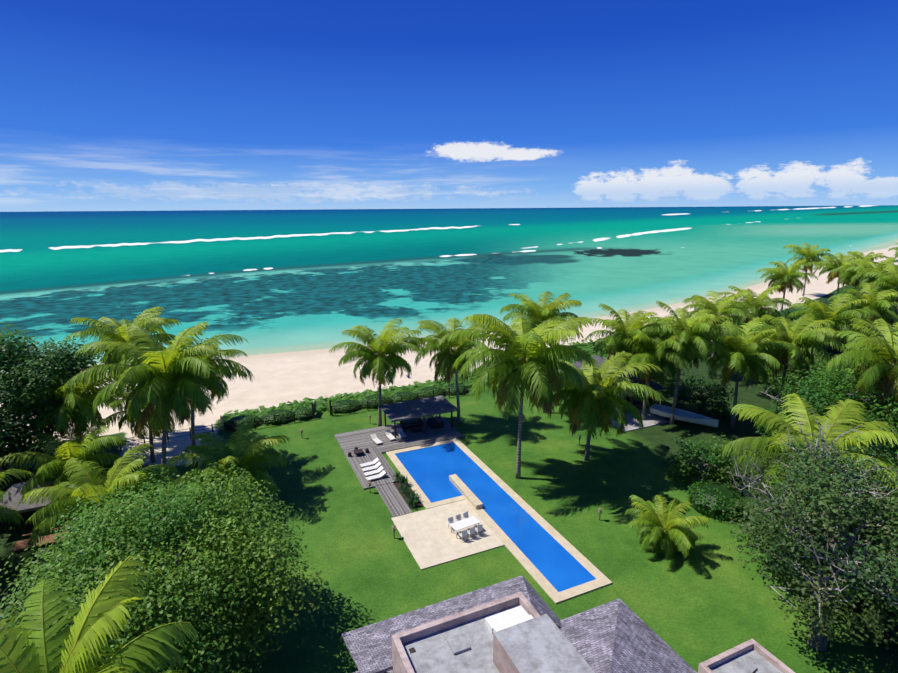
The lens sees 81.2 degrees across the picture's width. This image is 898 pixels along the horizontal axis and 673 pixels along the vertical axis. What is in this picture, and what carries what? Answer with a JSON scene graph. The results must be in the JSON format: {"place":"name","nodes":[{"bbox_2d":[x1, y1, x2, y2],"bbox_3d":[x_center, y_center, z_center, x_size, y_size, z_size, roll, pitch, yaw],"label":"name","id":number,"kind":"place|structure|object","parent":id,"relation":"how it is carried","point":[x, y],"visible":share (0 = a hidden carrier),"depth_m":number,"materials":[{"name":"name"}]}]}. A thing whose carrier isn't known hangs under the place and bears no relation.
{"place":"outdoors","nodes":[
{"label":"outdoors","id":0,"kind":"place"},
{"bbox_2d":[12,525,68,552],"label":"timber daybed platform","id":1,"kind":"structure","parent":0,"point":[20,545],"depth_m":41.00,"materials":[{"name":"brown wood"}]},
{"bbox_2d":[260,597,274,625],"bbox_3d":[-11.565,17.094,33.133,0.956,1.980,0.800,-6,15,-23],"label":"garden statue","id":2,"kind":"object","parent":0,"point":[267,622],"visible":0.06,"depth_m":32.97,"materials":[{"name":"stone"}]},
{"bbox_2d":[0,241,897,672],"bbox_3d":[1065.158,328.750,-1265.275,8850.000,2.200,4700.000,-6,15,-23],"label":"ground","id":3,"kind":"structure","parent":0,"point":[708,599],"depth_m":43.32,"materials":[{"name":"green plant"}]},
{"bbox_2d":[0,469,35,526],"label":"palm","id":4,"kind":"object","parent":3,"relation":"on","point":[4,509],"visible":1,"depth_m":37.52,"materials":[{"name":"green plant"}]},
{"bbox_2d":[0,480,55,533],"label":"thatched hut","id":5,"kind":"object","parent":3,"relation":"on","point":[26,511],"visible":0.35,"depth_m":42.52,"materials":[{"name":"grey plant"}]},
{"bbox_2d":[0,466,56,517],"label":"bush","id":6,"kind":"object","parent":3,"relation":"on","point":[15,480],"visible":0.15,"depth_m":46.55,"materials":[{"name":"green plant"}]},
{"bbox_2d":[0,322,103,477],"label":"tree","id":7,"kind":"object","parent":3,"relation":"on","point":[15,359],"visible":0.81,"depth_m":47.53,"materials":[{"name":"green plant"}]},
{"bbox_2d":[0,363,123,446],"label":"palm","id":8,"kind":"object","parent":3,"relation":"on","point":[80,399],"visible":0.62,"depth_m":48.55,"materials":[{"name":"green plant"}]},
{"bbox_2d":[0,418,127,501],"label":"palm","id":9,"kind":"object","parent":3,"relation":"on","point":[80,452],"visible":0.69,"depth_m":45.60,"materials":[{"name":"green plant"}]},
{"bbox_2d":[38,538,93,583],"bbox_3d":[-27.279,16.083,38.162,4.490,1.966,4.911,-6,15,-23],"label":"bush","id":10,"kind":"object","parent":3,"relation":"on","point":[43,561],"visible":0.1,"depth_m":36.91,"materials":[{"name":"green plant"}]},
{"bbox_2d":[0,556,198,672],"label":"palm","id":11,"kind":"object","parent":3,"relation":"on","point":[82,654],"visible":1,"depth_m":18.14,"materials":[{"name":"green plant"}]},
{"bbox_2d":[17,443,188,552],"bbox_3d":[-27.064,13.267,41.210,11.872,6.918,10.124,-6,15,-23],"label":"palm","id":12,"kind":"object","parent":3,"relation":"on","point":[93,481],"visible":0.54,"depth_m":40.43,"materials":[{"name":"green plant"}]},
{"bbox_2d":[78,451,132,481],"bbox_3d":[-33.545,12.793,50.790,5.310,2.412,5.327,-6,15,-23],"label":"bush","id":13,"kind":"object","parent":3,"relation":"on","point":[111,466],"visible":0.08,"depth_m":50.09,"materials":[{"name":"green plant"}]},
{"bbox_2d":[61,307,181,438],"bbox_3d":[-35.095,4.537,59.027,11.362,14.821,11.562,9,17,34],"label":"palm","id":14,"kind":"object","parent":3,"relation":"on","point":[122,336],"visible":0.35,"depth_m":57.21,"materials":[{"name":"green plant"}]},
{"bbox_2d":[122,457,155,493],"bbox_3d":[-30.447,13.249,50.045,4.139,1.729,5.119,-6,15,-23],"label":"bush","id":15,"kind":"object","parent":3,"relation":"on","point":[142,467],"visible":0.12,"depth_m":50.28,"materials":[{"name":"green plant"}]},
{"bbox_2d":[96,380,207,462],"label":"palm","id":16,"kind":"object","parent":3,"relation":"on","point":[149,425],"visible":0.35,"depth_m":51.66,"materials":[{"name":"green plant"}]},
{"bbox_2d":[63,321,252,493],"bbox_3d":[-25.048,6.696,47.496,14.236,15.968,13.539,-6,15,-23],"label":"palm","id":17,"kind":"object","parent":3,"relation":"on","point":[162,391],"visible":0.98,"depth_m":44.80,"materials":[{"name":"green plant"}]},
{"bbox_2d":[0,462,322,672],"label":"tree","id":18,"kind":"object","parent":3,"relation":"on","point":[214,537],"visible":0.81,"depth_m":27.92,"materials":[{"name":"green plant"}]},
{"bbox_2d":[135,338,247,465],"bbox_3d":[-25.407,7.038,51.896,11.236,13.212,10.315,-6,15,-23],"label":"palm","id":19,"kind":"object","parent":3,"relation":"on","point":[229,353],"visible":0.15,"depth_m":51.35,"materials":[{"name":"green plant"}]},
{"bbox_2d":[166,421,291,505],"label":"palm","id":20,"kind":"object","parent":3,"relation":"on","point":[242,459],"visible":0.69,"depth_m":45.75,"materials":[{"name":"green plant"}]},
{"bbox_2d":[8,385,470,466],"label":"hedge","id":21,"kind":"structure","parent":3,"relation":"on","point":[312,412],"depth_m":64.07,"materials":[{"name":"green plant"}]},
{"bbox_2d":[222,412,260,430],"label":"hedge","id":22,"kind":"object","parent":3,"relation":"on","point":[244,417],"visible":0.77,"depth_m":62.83,"materials":[{"name":"green plant"}]},
{"bbox_2d":[259,408,293,425],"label":"hedge","id":23,"kind":"object","parent":3,"relation":"on","point":[279,411],"visible":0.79,"depth_m":64.08,"materials":[{"name":"green plant"}]},
{"bbox_2d":[292,405,311,420],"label":"hedge","id":24,"kind":"object","parent":3,"relation":"on","point":[297,409],"visible":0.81,"depth_m":65.18,"materials":[{"name":"green plant"}]},
{"bbox_2d":[327,398,361,412],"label":"hedge","id":25,"kind":"object","parent":3,"relation":"on","point":[342,402],"visible":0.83,"depth_m":67.61,"materials":[{"name":"green plant"}]},
{"bbox_2d":[359,394,389,408],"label":"hedge","id":26,"kind":"object","parent":3,"relation":"on","point":[362,400],"visible":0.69,"depth_m":69.01,"materials":[{"name":"green plant"}]},
{"bbox_2d":[329,318,423,426],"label":"palm","id":27,"kind":"object","parent":3,"relation":"on","point":[378,361],"visible":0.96,"depth_m":59.36,"materials":[{"name":"green plant"}]},
{"bbox_2d":[334,416,463,516],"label":"timber deck","id":28,"kind":"structure","parent":3,"relation":"on","point":[392,498],"depth_m":57.29,"materials":[{"name":"grey wood"}]},
{"bbox_2d":[348,447,368,456],"bbox_3d":[-9.575,12.272,55.408,1.668,0.420,1.809,5,15,21],"label":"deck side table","id":29,"kind":"object","parent":28,"relation":"on","point":[356,450],"visible":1,"depth_m":55.42,"materials":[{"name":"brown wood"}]},
{"bbox_2d":[360,427,406,481],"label":"sun loungers","id":30,"kind":"object","parent":28,"relation":"on","point":[375,468],"visible":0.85,"depth_m":52.51,"materials":[{"name":"white fabric"}]},
{"bbox_2d":[378,395,458,437],"bbox_3d":[-3.625,9.529,61.882,8.200,2.591,5.000,-6,15,-23],"label":"pergola","id":31,"kind":"object","parent":28,"relation":"on","point":[413,409],"visible":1,"depth_m":61.20,"materials":[{"name":"brown wood"}]},
{"bbox_2d":[400,415,443,432],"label":"pergola sofas","id":32,"kind":"object","parent":28,"relation":"on","point":[416,424],"visible":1,"depth_m":62.09,"materials":[{"name":"black fabric"}]},
{"bbox_2d":[388,389,419,402],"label":"hedge","id":33,"kind":"object","parent":3,"relation":"on","point":[400,393],"visible":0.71,"depth_m":70.54,"materials":[{"name":"green plant"}]},
{"bbox_2d":[393,471,422,508],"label":"poolside plants","id":34,"kind":"object","parent":3,"relation":"on","point":[408,494],"visible":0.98,"depth_m":47.56,"materials":[{"name":"green plant"}]},
{"bbox_2d":[222,338,621,422],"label":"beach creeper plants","id":35,"kind":"object","parent":3,"relation":"on","point":[320,404],"visible":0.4,"depth_m":73.34,"materials":[{"name":"green plant"}]},
{"bbox_2d":[416,385,445,398],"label":"hedge","id":36,"kind":"object","parent":3,"relation":"on","point":[427,390],"visible":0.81,"depth_m":72.31,"materials":[{"name":"green plant"}]},
{"bbox_2d":[391,500,503,569],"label":"patio terrace","id":37,"kind":"structure","parent":3,"relation":"on","point":[429,538],"depth_m":41.58,"materials":[{"name":"stone"}]},
{"bbox_2d":[448,511,482,540],"bbox_3d":[1.287,15.243,42.106,2.300,0.970,2.289,-8,16,-29],"label":"outdoor dining set","id":38,"kind":"object","parent":37,"relation":"on","point":[466,521],"visible":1,"depth_m":41.86,"materials":[{"name":"white paint"}]},
{"bbox_2d":[300,405,601,538],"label":"garden lights","id":39,"kind":"object","parent":3,"relation":"on","point":[394,526],"visible":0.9,"depth_m":47.94,"materials":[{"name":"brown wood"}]},
{"bbox_2d":[405,318,497,424],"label":"palm","id":40,"kind":"object","parent":3,"relation":"on","point":[447,357],"visible":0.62,"depth_m":60.37,"materials":[{"name":"green plant"}]},
{"bbox_2d":[442,382,466,395],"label":"hedge","id":41,"kind":"object","parent":3,"relation":"on","point":[452,386],"visible":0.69,"depth_m":73.71,"materials":[{"name":"green plant"}]},
{"bbox_2d":[386,438,611,603],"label":"swimming pool","id":42,"kind":"structure","parent":3,"relation":"on","point":[557,566],"depth_m":45.29,"materials":[{"name":"liquid"}]},
{"bbox_2d":[435,314,595,478],"bbox_3d":[6.098,5.542,49.308,14.649,16.895,14.828,-6,15,-23],"label":"palm","id":43,"kind":"object","parent":3,"relation":"on","point":[535,364],"visible":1,"depth_m":46.34,"materials":[{"name":"green plant"}]},
{"bbox_2d":[499,291,581,412],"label":"palm","id":44,"kind":"object","parent":3,"relation":"on","point":[543,312],"visible":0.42,"depth_m":63.20,"materials":[{"name":"green plant"}]},
{"bbox_2d":[341,575,794,672],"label":"villa","id":45,"kind":"object","parent":3,"relation":"on","point":[515,625],"depth_m":25.03,"materials":[{"name":"grey stone"}]},
{"bbox_2d":[547,351,665,460],"bbox_3d":[14.421,7.568,52.448,11.476,11.351,12.747,-6,15,-23],"label":"palm","id":46,"kind":"object","parent":3,"relation":"on","point":[606,405],"visible":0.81,"depth_m":50.64,"materials":[{"name":"green plant"}]},
{"bbox_2d":[558,355,677,431],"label":"guest bungalow","id":47,"kind":"object","parent":3,"relation":"on","point":[651,419],"visible":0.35,"depth_m":66.38,"materials":[{"name":"grey glass"}]},
{"bbox_2d":[581,304,676,376],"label":"palm","id":48,"kind":"object","parent":3,"relation":"on","point":[617,324],"visible":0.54,"depth_m":63.85,"materials":[{"name":"green plant"}]},
{"bbox_2d":[603,323,708,419],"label":"palm","id":49,"kind":"object","parent":3,"relation":"on","point":[643,355],"visible":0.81,"depth_m":60.56,"materials":[{"name":"green plant"}]},
{"bbox_2d":[622,350,690,392],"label":"bush","id":50,"kind":"object","parent":3,"relation":"on","point":[667,381],"visible":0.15,"depth_m":73.64,"materials":[{"name":"green plant"}]},
{"bbox_2d":[625,495,709,561],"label":"young palm","id":51,"kind":"object","parent":3,"relation":"on","point":[672,530],"visible":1,"depth_m":39.11,"materials":[{"name":"green plant"}]},
{"bbox_2d":[650,404,718,428],"bbox_3d":[28.168,9.778,62.858,7.600,1.521,2.297,11,18,40],"label":"fishing boat","id":52,"kind":"object","parent":3,"relation":"on","point":[680,414],"visible":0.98,"depth_m":62.42,"materials":[{"name":"white paint"}]},
{"bbox_2d":[640,301,746,424],"bbox_3d":[27.847,3.339,61.661,9.927,15.004,10.716,-6,15,-23],"label":"palm","id":53,"kind":"object","parent":3,"relation":"on","point":[701,318],"visible":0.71,"depth_m":59.97,"materials":[{"name":"green plant"}]},
{"bbox_2d":[660,431,744,491],"bbox_3d":[24.232,11.527,49.947,7.553,4.740,6.890,2,14,10],"label":"bush","id":54,"kind":"object","parent":3,"relation":"on","point":[702,469],"visible":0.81,"depth_m":48.89,"materials":[{"name":"green plant"}]},
{"bbox_2d":[670,372,736,419],"bbox_3d":[32.200,7.168,66.193,7.811,5.554,8.251,-6,15,-23],"label":"bush","id":55,"kind":"object","parent":3,"relation":"on","point":[686,391],"visible":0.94,"depth_m":64.67,"materials":[{"name":"green plant"}]},
{"bbox_2d":[682,447,735,480],"bbox_3d":[25.612,12.306,51.600,5.374,1.982,4.521,-6,15,-23],"label":"bush","id":56,"kind":"object","parent":3,"relation":"on","point":[691,467],"visible":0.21,"depth_m":50.49,"materials":[{"name":"green plant"}]},
{"bbox_2d":[686,481,745,521],"bbox_3d":[23.047,13.951,45.213,4.503,1.895,4.939,-6,15,-23],"label":"bush","id":57,"kind":"object","parent":3,"relation":"on","point":[712,501],"visible":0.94,"depth_m":44.19,"materials":[{"name":"green plant"}]},
{"bbox_2d":[681,291,756,377],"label":"palm","id":58,"kind":"object","parent":3,"relation":"on","point":[720,308],"visible":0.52,"depth_m":77.38,"materials":[{"name":"green plant"}]},
{"bbox_2d":[700,321,750,354],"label":"tree","id":59,"kind":"object","parent":3,"relation":"on","point":[728,334],"visible":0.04,"depth_m":92.32,"materials":[{"name":"green plant"}]},
{"bbox_2d":[700,317,798,429],"bbox_3d":[33.557,4.452,60.779,11.176,13.176,9.682,-6,15,-23],"label":"palm","id":60,"kind":"object","parent":3,"relation":"on","point":[744,359],"visible":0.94,"depth_m":58.67,"materials":[{"name":"green plant"}]},
{"bbox_2d":[715,285,794,330],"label":"palm","id":61,"kind":"object","parent":3,"relation":"on","point":[757,309],"visible":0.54,"depth_m":80.90,"materials":[{"name":"green plant"}]},
{"bbox_2d":[755,406,817,461],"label":"tree","id":62,"kind":"object","parent":3,"relation":"on","point":[760,431],"visible":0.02,"depth_m":53.26,"materials":[{"name":"green plant"}]},
{"bbox_2d":[756,260,822,312],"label":"palm","id":63,"kind":"object","parent":3,"relation":"on","point":[785,279],"visible":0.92,"depth_m":113.29,"materials":[{"name":"green plant"}]},
{"bbox_2d":[745,313,847,413],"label":"palm","id":64,"kind":"object","parent":3,"relation":"on","point":[802,336],"visible":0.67,"depth_m":59.44,"materials":[{"name":"green plant"}]},
{"bbox_2d":[751,353,847,406],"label":"tree","id":65,"kind":"object","parent":3,"relation":"on","point":[773,378],"visible":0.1,"depth_m":69.56,"materials":[{"name":"green plant"}]},
{"bbox_2d":[760,301,856,351],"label":"tree","id":66,"kind":"object","parent":3,"relation":"on","point":[785,315],"visible":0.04,"depth_m":94.06,"materials":[{"name":"green plant"}]},
{"bbox_2d":[720,393,897,535],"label":"palm","id":67,"kind":"object","parent":3,"relation":"on","point":[842,413],"visible":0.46,"depth_m":39.06,"materials":[{"name":"green plant"}]},
{"bbox_2d":[784,243,835,295],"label":"palm","id":68,"kind":"object","parent":3,"relation":"on","point":[806,253],"visible":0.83,"depth_m":149.39,"materials":[{"name":"green plant"}]},
{"bbox_2d":[726,409,897,650],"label":"tree","id":69,"kind":"object","parent":3,"relation":"on","point":[822,480],"visible":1,"depth_m":28.27,"materials":[{"name":"green plant"}]},
{"bbox_2d":[764,539,864,612],"bbox_3d":[25.023,15.965,35.985,5.129,2.366,6.076,-6,15,-23],"label":"bush","id":70,"kind":"object","parent":3,"relation":"on","point":[853,592],"visible":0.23,"depth_m":34.49,"materials":[{"name":"green plant"}]},
{"bbox_2d":[760,363,897,457],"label":"tree","id":71,"kind":"object","parent":3,"relation":"on","point":[828,384],"visible":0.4,"depth_m":48.47,"materials":[{"name":"green plant"}]},
{"bbox_2d":[787,293,881,364],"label":"palm","id":72,"kind":"object","parent":3,"relation":"on","point":[840,319],"visible":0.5,"depth_m":70.87,"materials":[{"name":"green plant"}]},
{"bbox_2d":[814,251,869,292],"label":"palm","id":73,"kind":"object","parent":3,"relation":"on","point":[828,265],"visible":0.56,"depth_m":125.95,"materials":[{"name":"green plant"}]},
{"bbox_2d":[788,353,897,424],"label":"tree","id":74,"kind":"object","parent":3,"relation":"on","point":[852,368],"visible":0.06,"depth_m":58.18,"materials":[{"name":"green plant"}]},
{"bbox_2d":[829,261,882,305],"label":"palm","id":75,"kind":"object","parent":3,"relation":"on","point":[848,275],"visible":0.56,"depth_m":116.47,"materials":[{"name":"green plant"}]},
{"bbox_2d":[822,282,897,330],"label":"tree","id":76,"kind":"object","parent":3,"relation":"on","point":[854,288],"visible":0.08,"depth_m":109.75,"materials":[{"name":"green plant"}]},
{"bbox_2d":[823,317,897,421],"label":"palm","id":77,"kind":"object","parent":3,"relation":"on","point":[884,348],"visible":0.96,"depth_m":46.18,"materials":[{"name":"green plant"}]},
{"bbox_2d":[827,322,897,373],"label":"palm","id":78,"kind":"object","parent":3,"relation":"on","point":[853,345],"visible":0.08,"depth_m":61.60,"materials":[{"name":"green plant"}]},
{"bbox_2d":[828,283,897,348],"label":"palm","id":79,"kind":"object","parent":3,"relation":"on","point":[878,302],"visible":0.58,"depth_m":81.72,"materials":[{"name":"green plant"}]},
{"bbox_2d":[843,251,888,305],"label":"palm","id":80,"kind":"object","parent":3,"relation":"on","point":[869,257],"visible":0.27,"depth_m":131.00,"materials":[{"name":"green plant"}]},
{"bbox_2d":[845,257,897,331],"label":"palm","id":81,"kind":"object","parent":3,"relation":"on","point":[867,279],"visible":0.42,"depth_m":105.73,"materials":[{"name":"green plant"}]},
{"bbox_2d":[847,419,897,509],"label":"tree","id":82,"kind":"object","parent":3,"relation":"on","point":[873,443],"depth_m":41.12,"materials":[{"name":"green plant"}]},
{"bbox_2d":[851,452,897,592],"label":"tree","id":83,"kind":"object","parent":3,"relation":"on","point":[888,519],"visible":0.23,"depth_m":31.33,"materials":[{"name":"green plant"}]},
{"bbox_2d":[862,260,897,331],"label":"palm","id":84,"kind":"object","parent":3,"relation":"on","point":[891,280],"visible":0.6,"depth_m":90.20,"materials":[{"name":"green plant"}]},
{"bbox_2d":[888,247,897,258],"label":"palm","id":85,"kind":"object","parent":3,"relation":"on","point":[896,253],"visible":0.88,"depth_m":153.33,"materials":[{"name":"green plant"}]},
{"bbox_2d":[0,205,897,371],"bbox_3d":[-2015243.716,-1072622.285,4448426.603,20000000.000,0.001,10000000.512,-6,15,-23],"label":"sea","id":86,"kind":"structure","parent":0,"point":[269,281],"depth_m":265.01,"materials":[{"name":"teal liquid"}]},
{"bbox_2d":[0,0,897,211],"label":"sky","id":87,"kind":"structure","parent":0,"point":[106,105],"materials":[{"name":"blue"}]}
]}

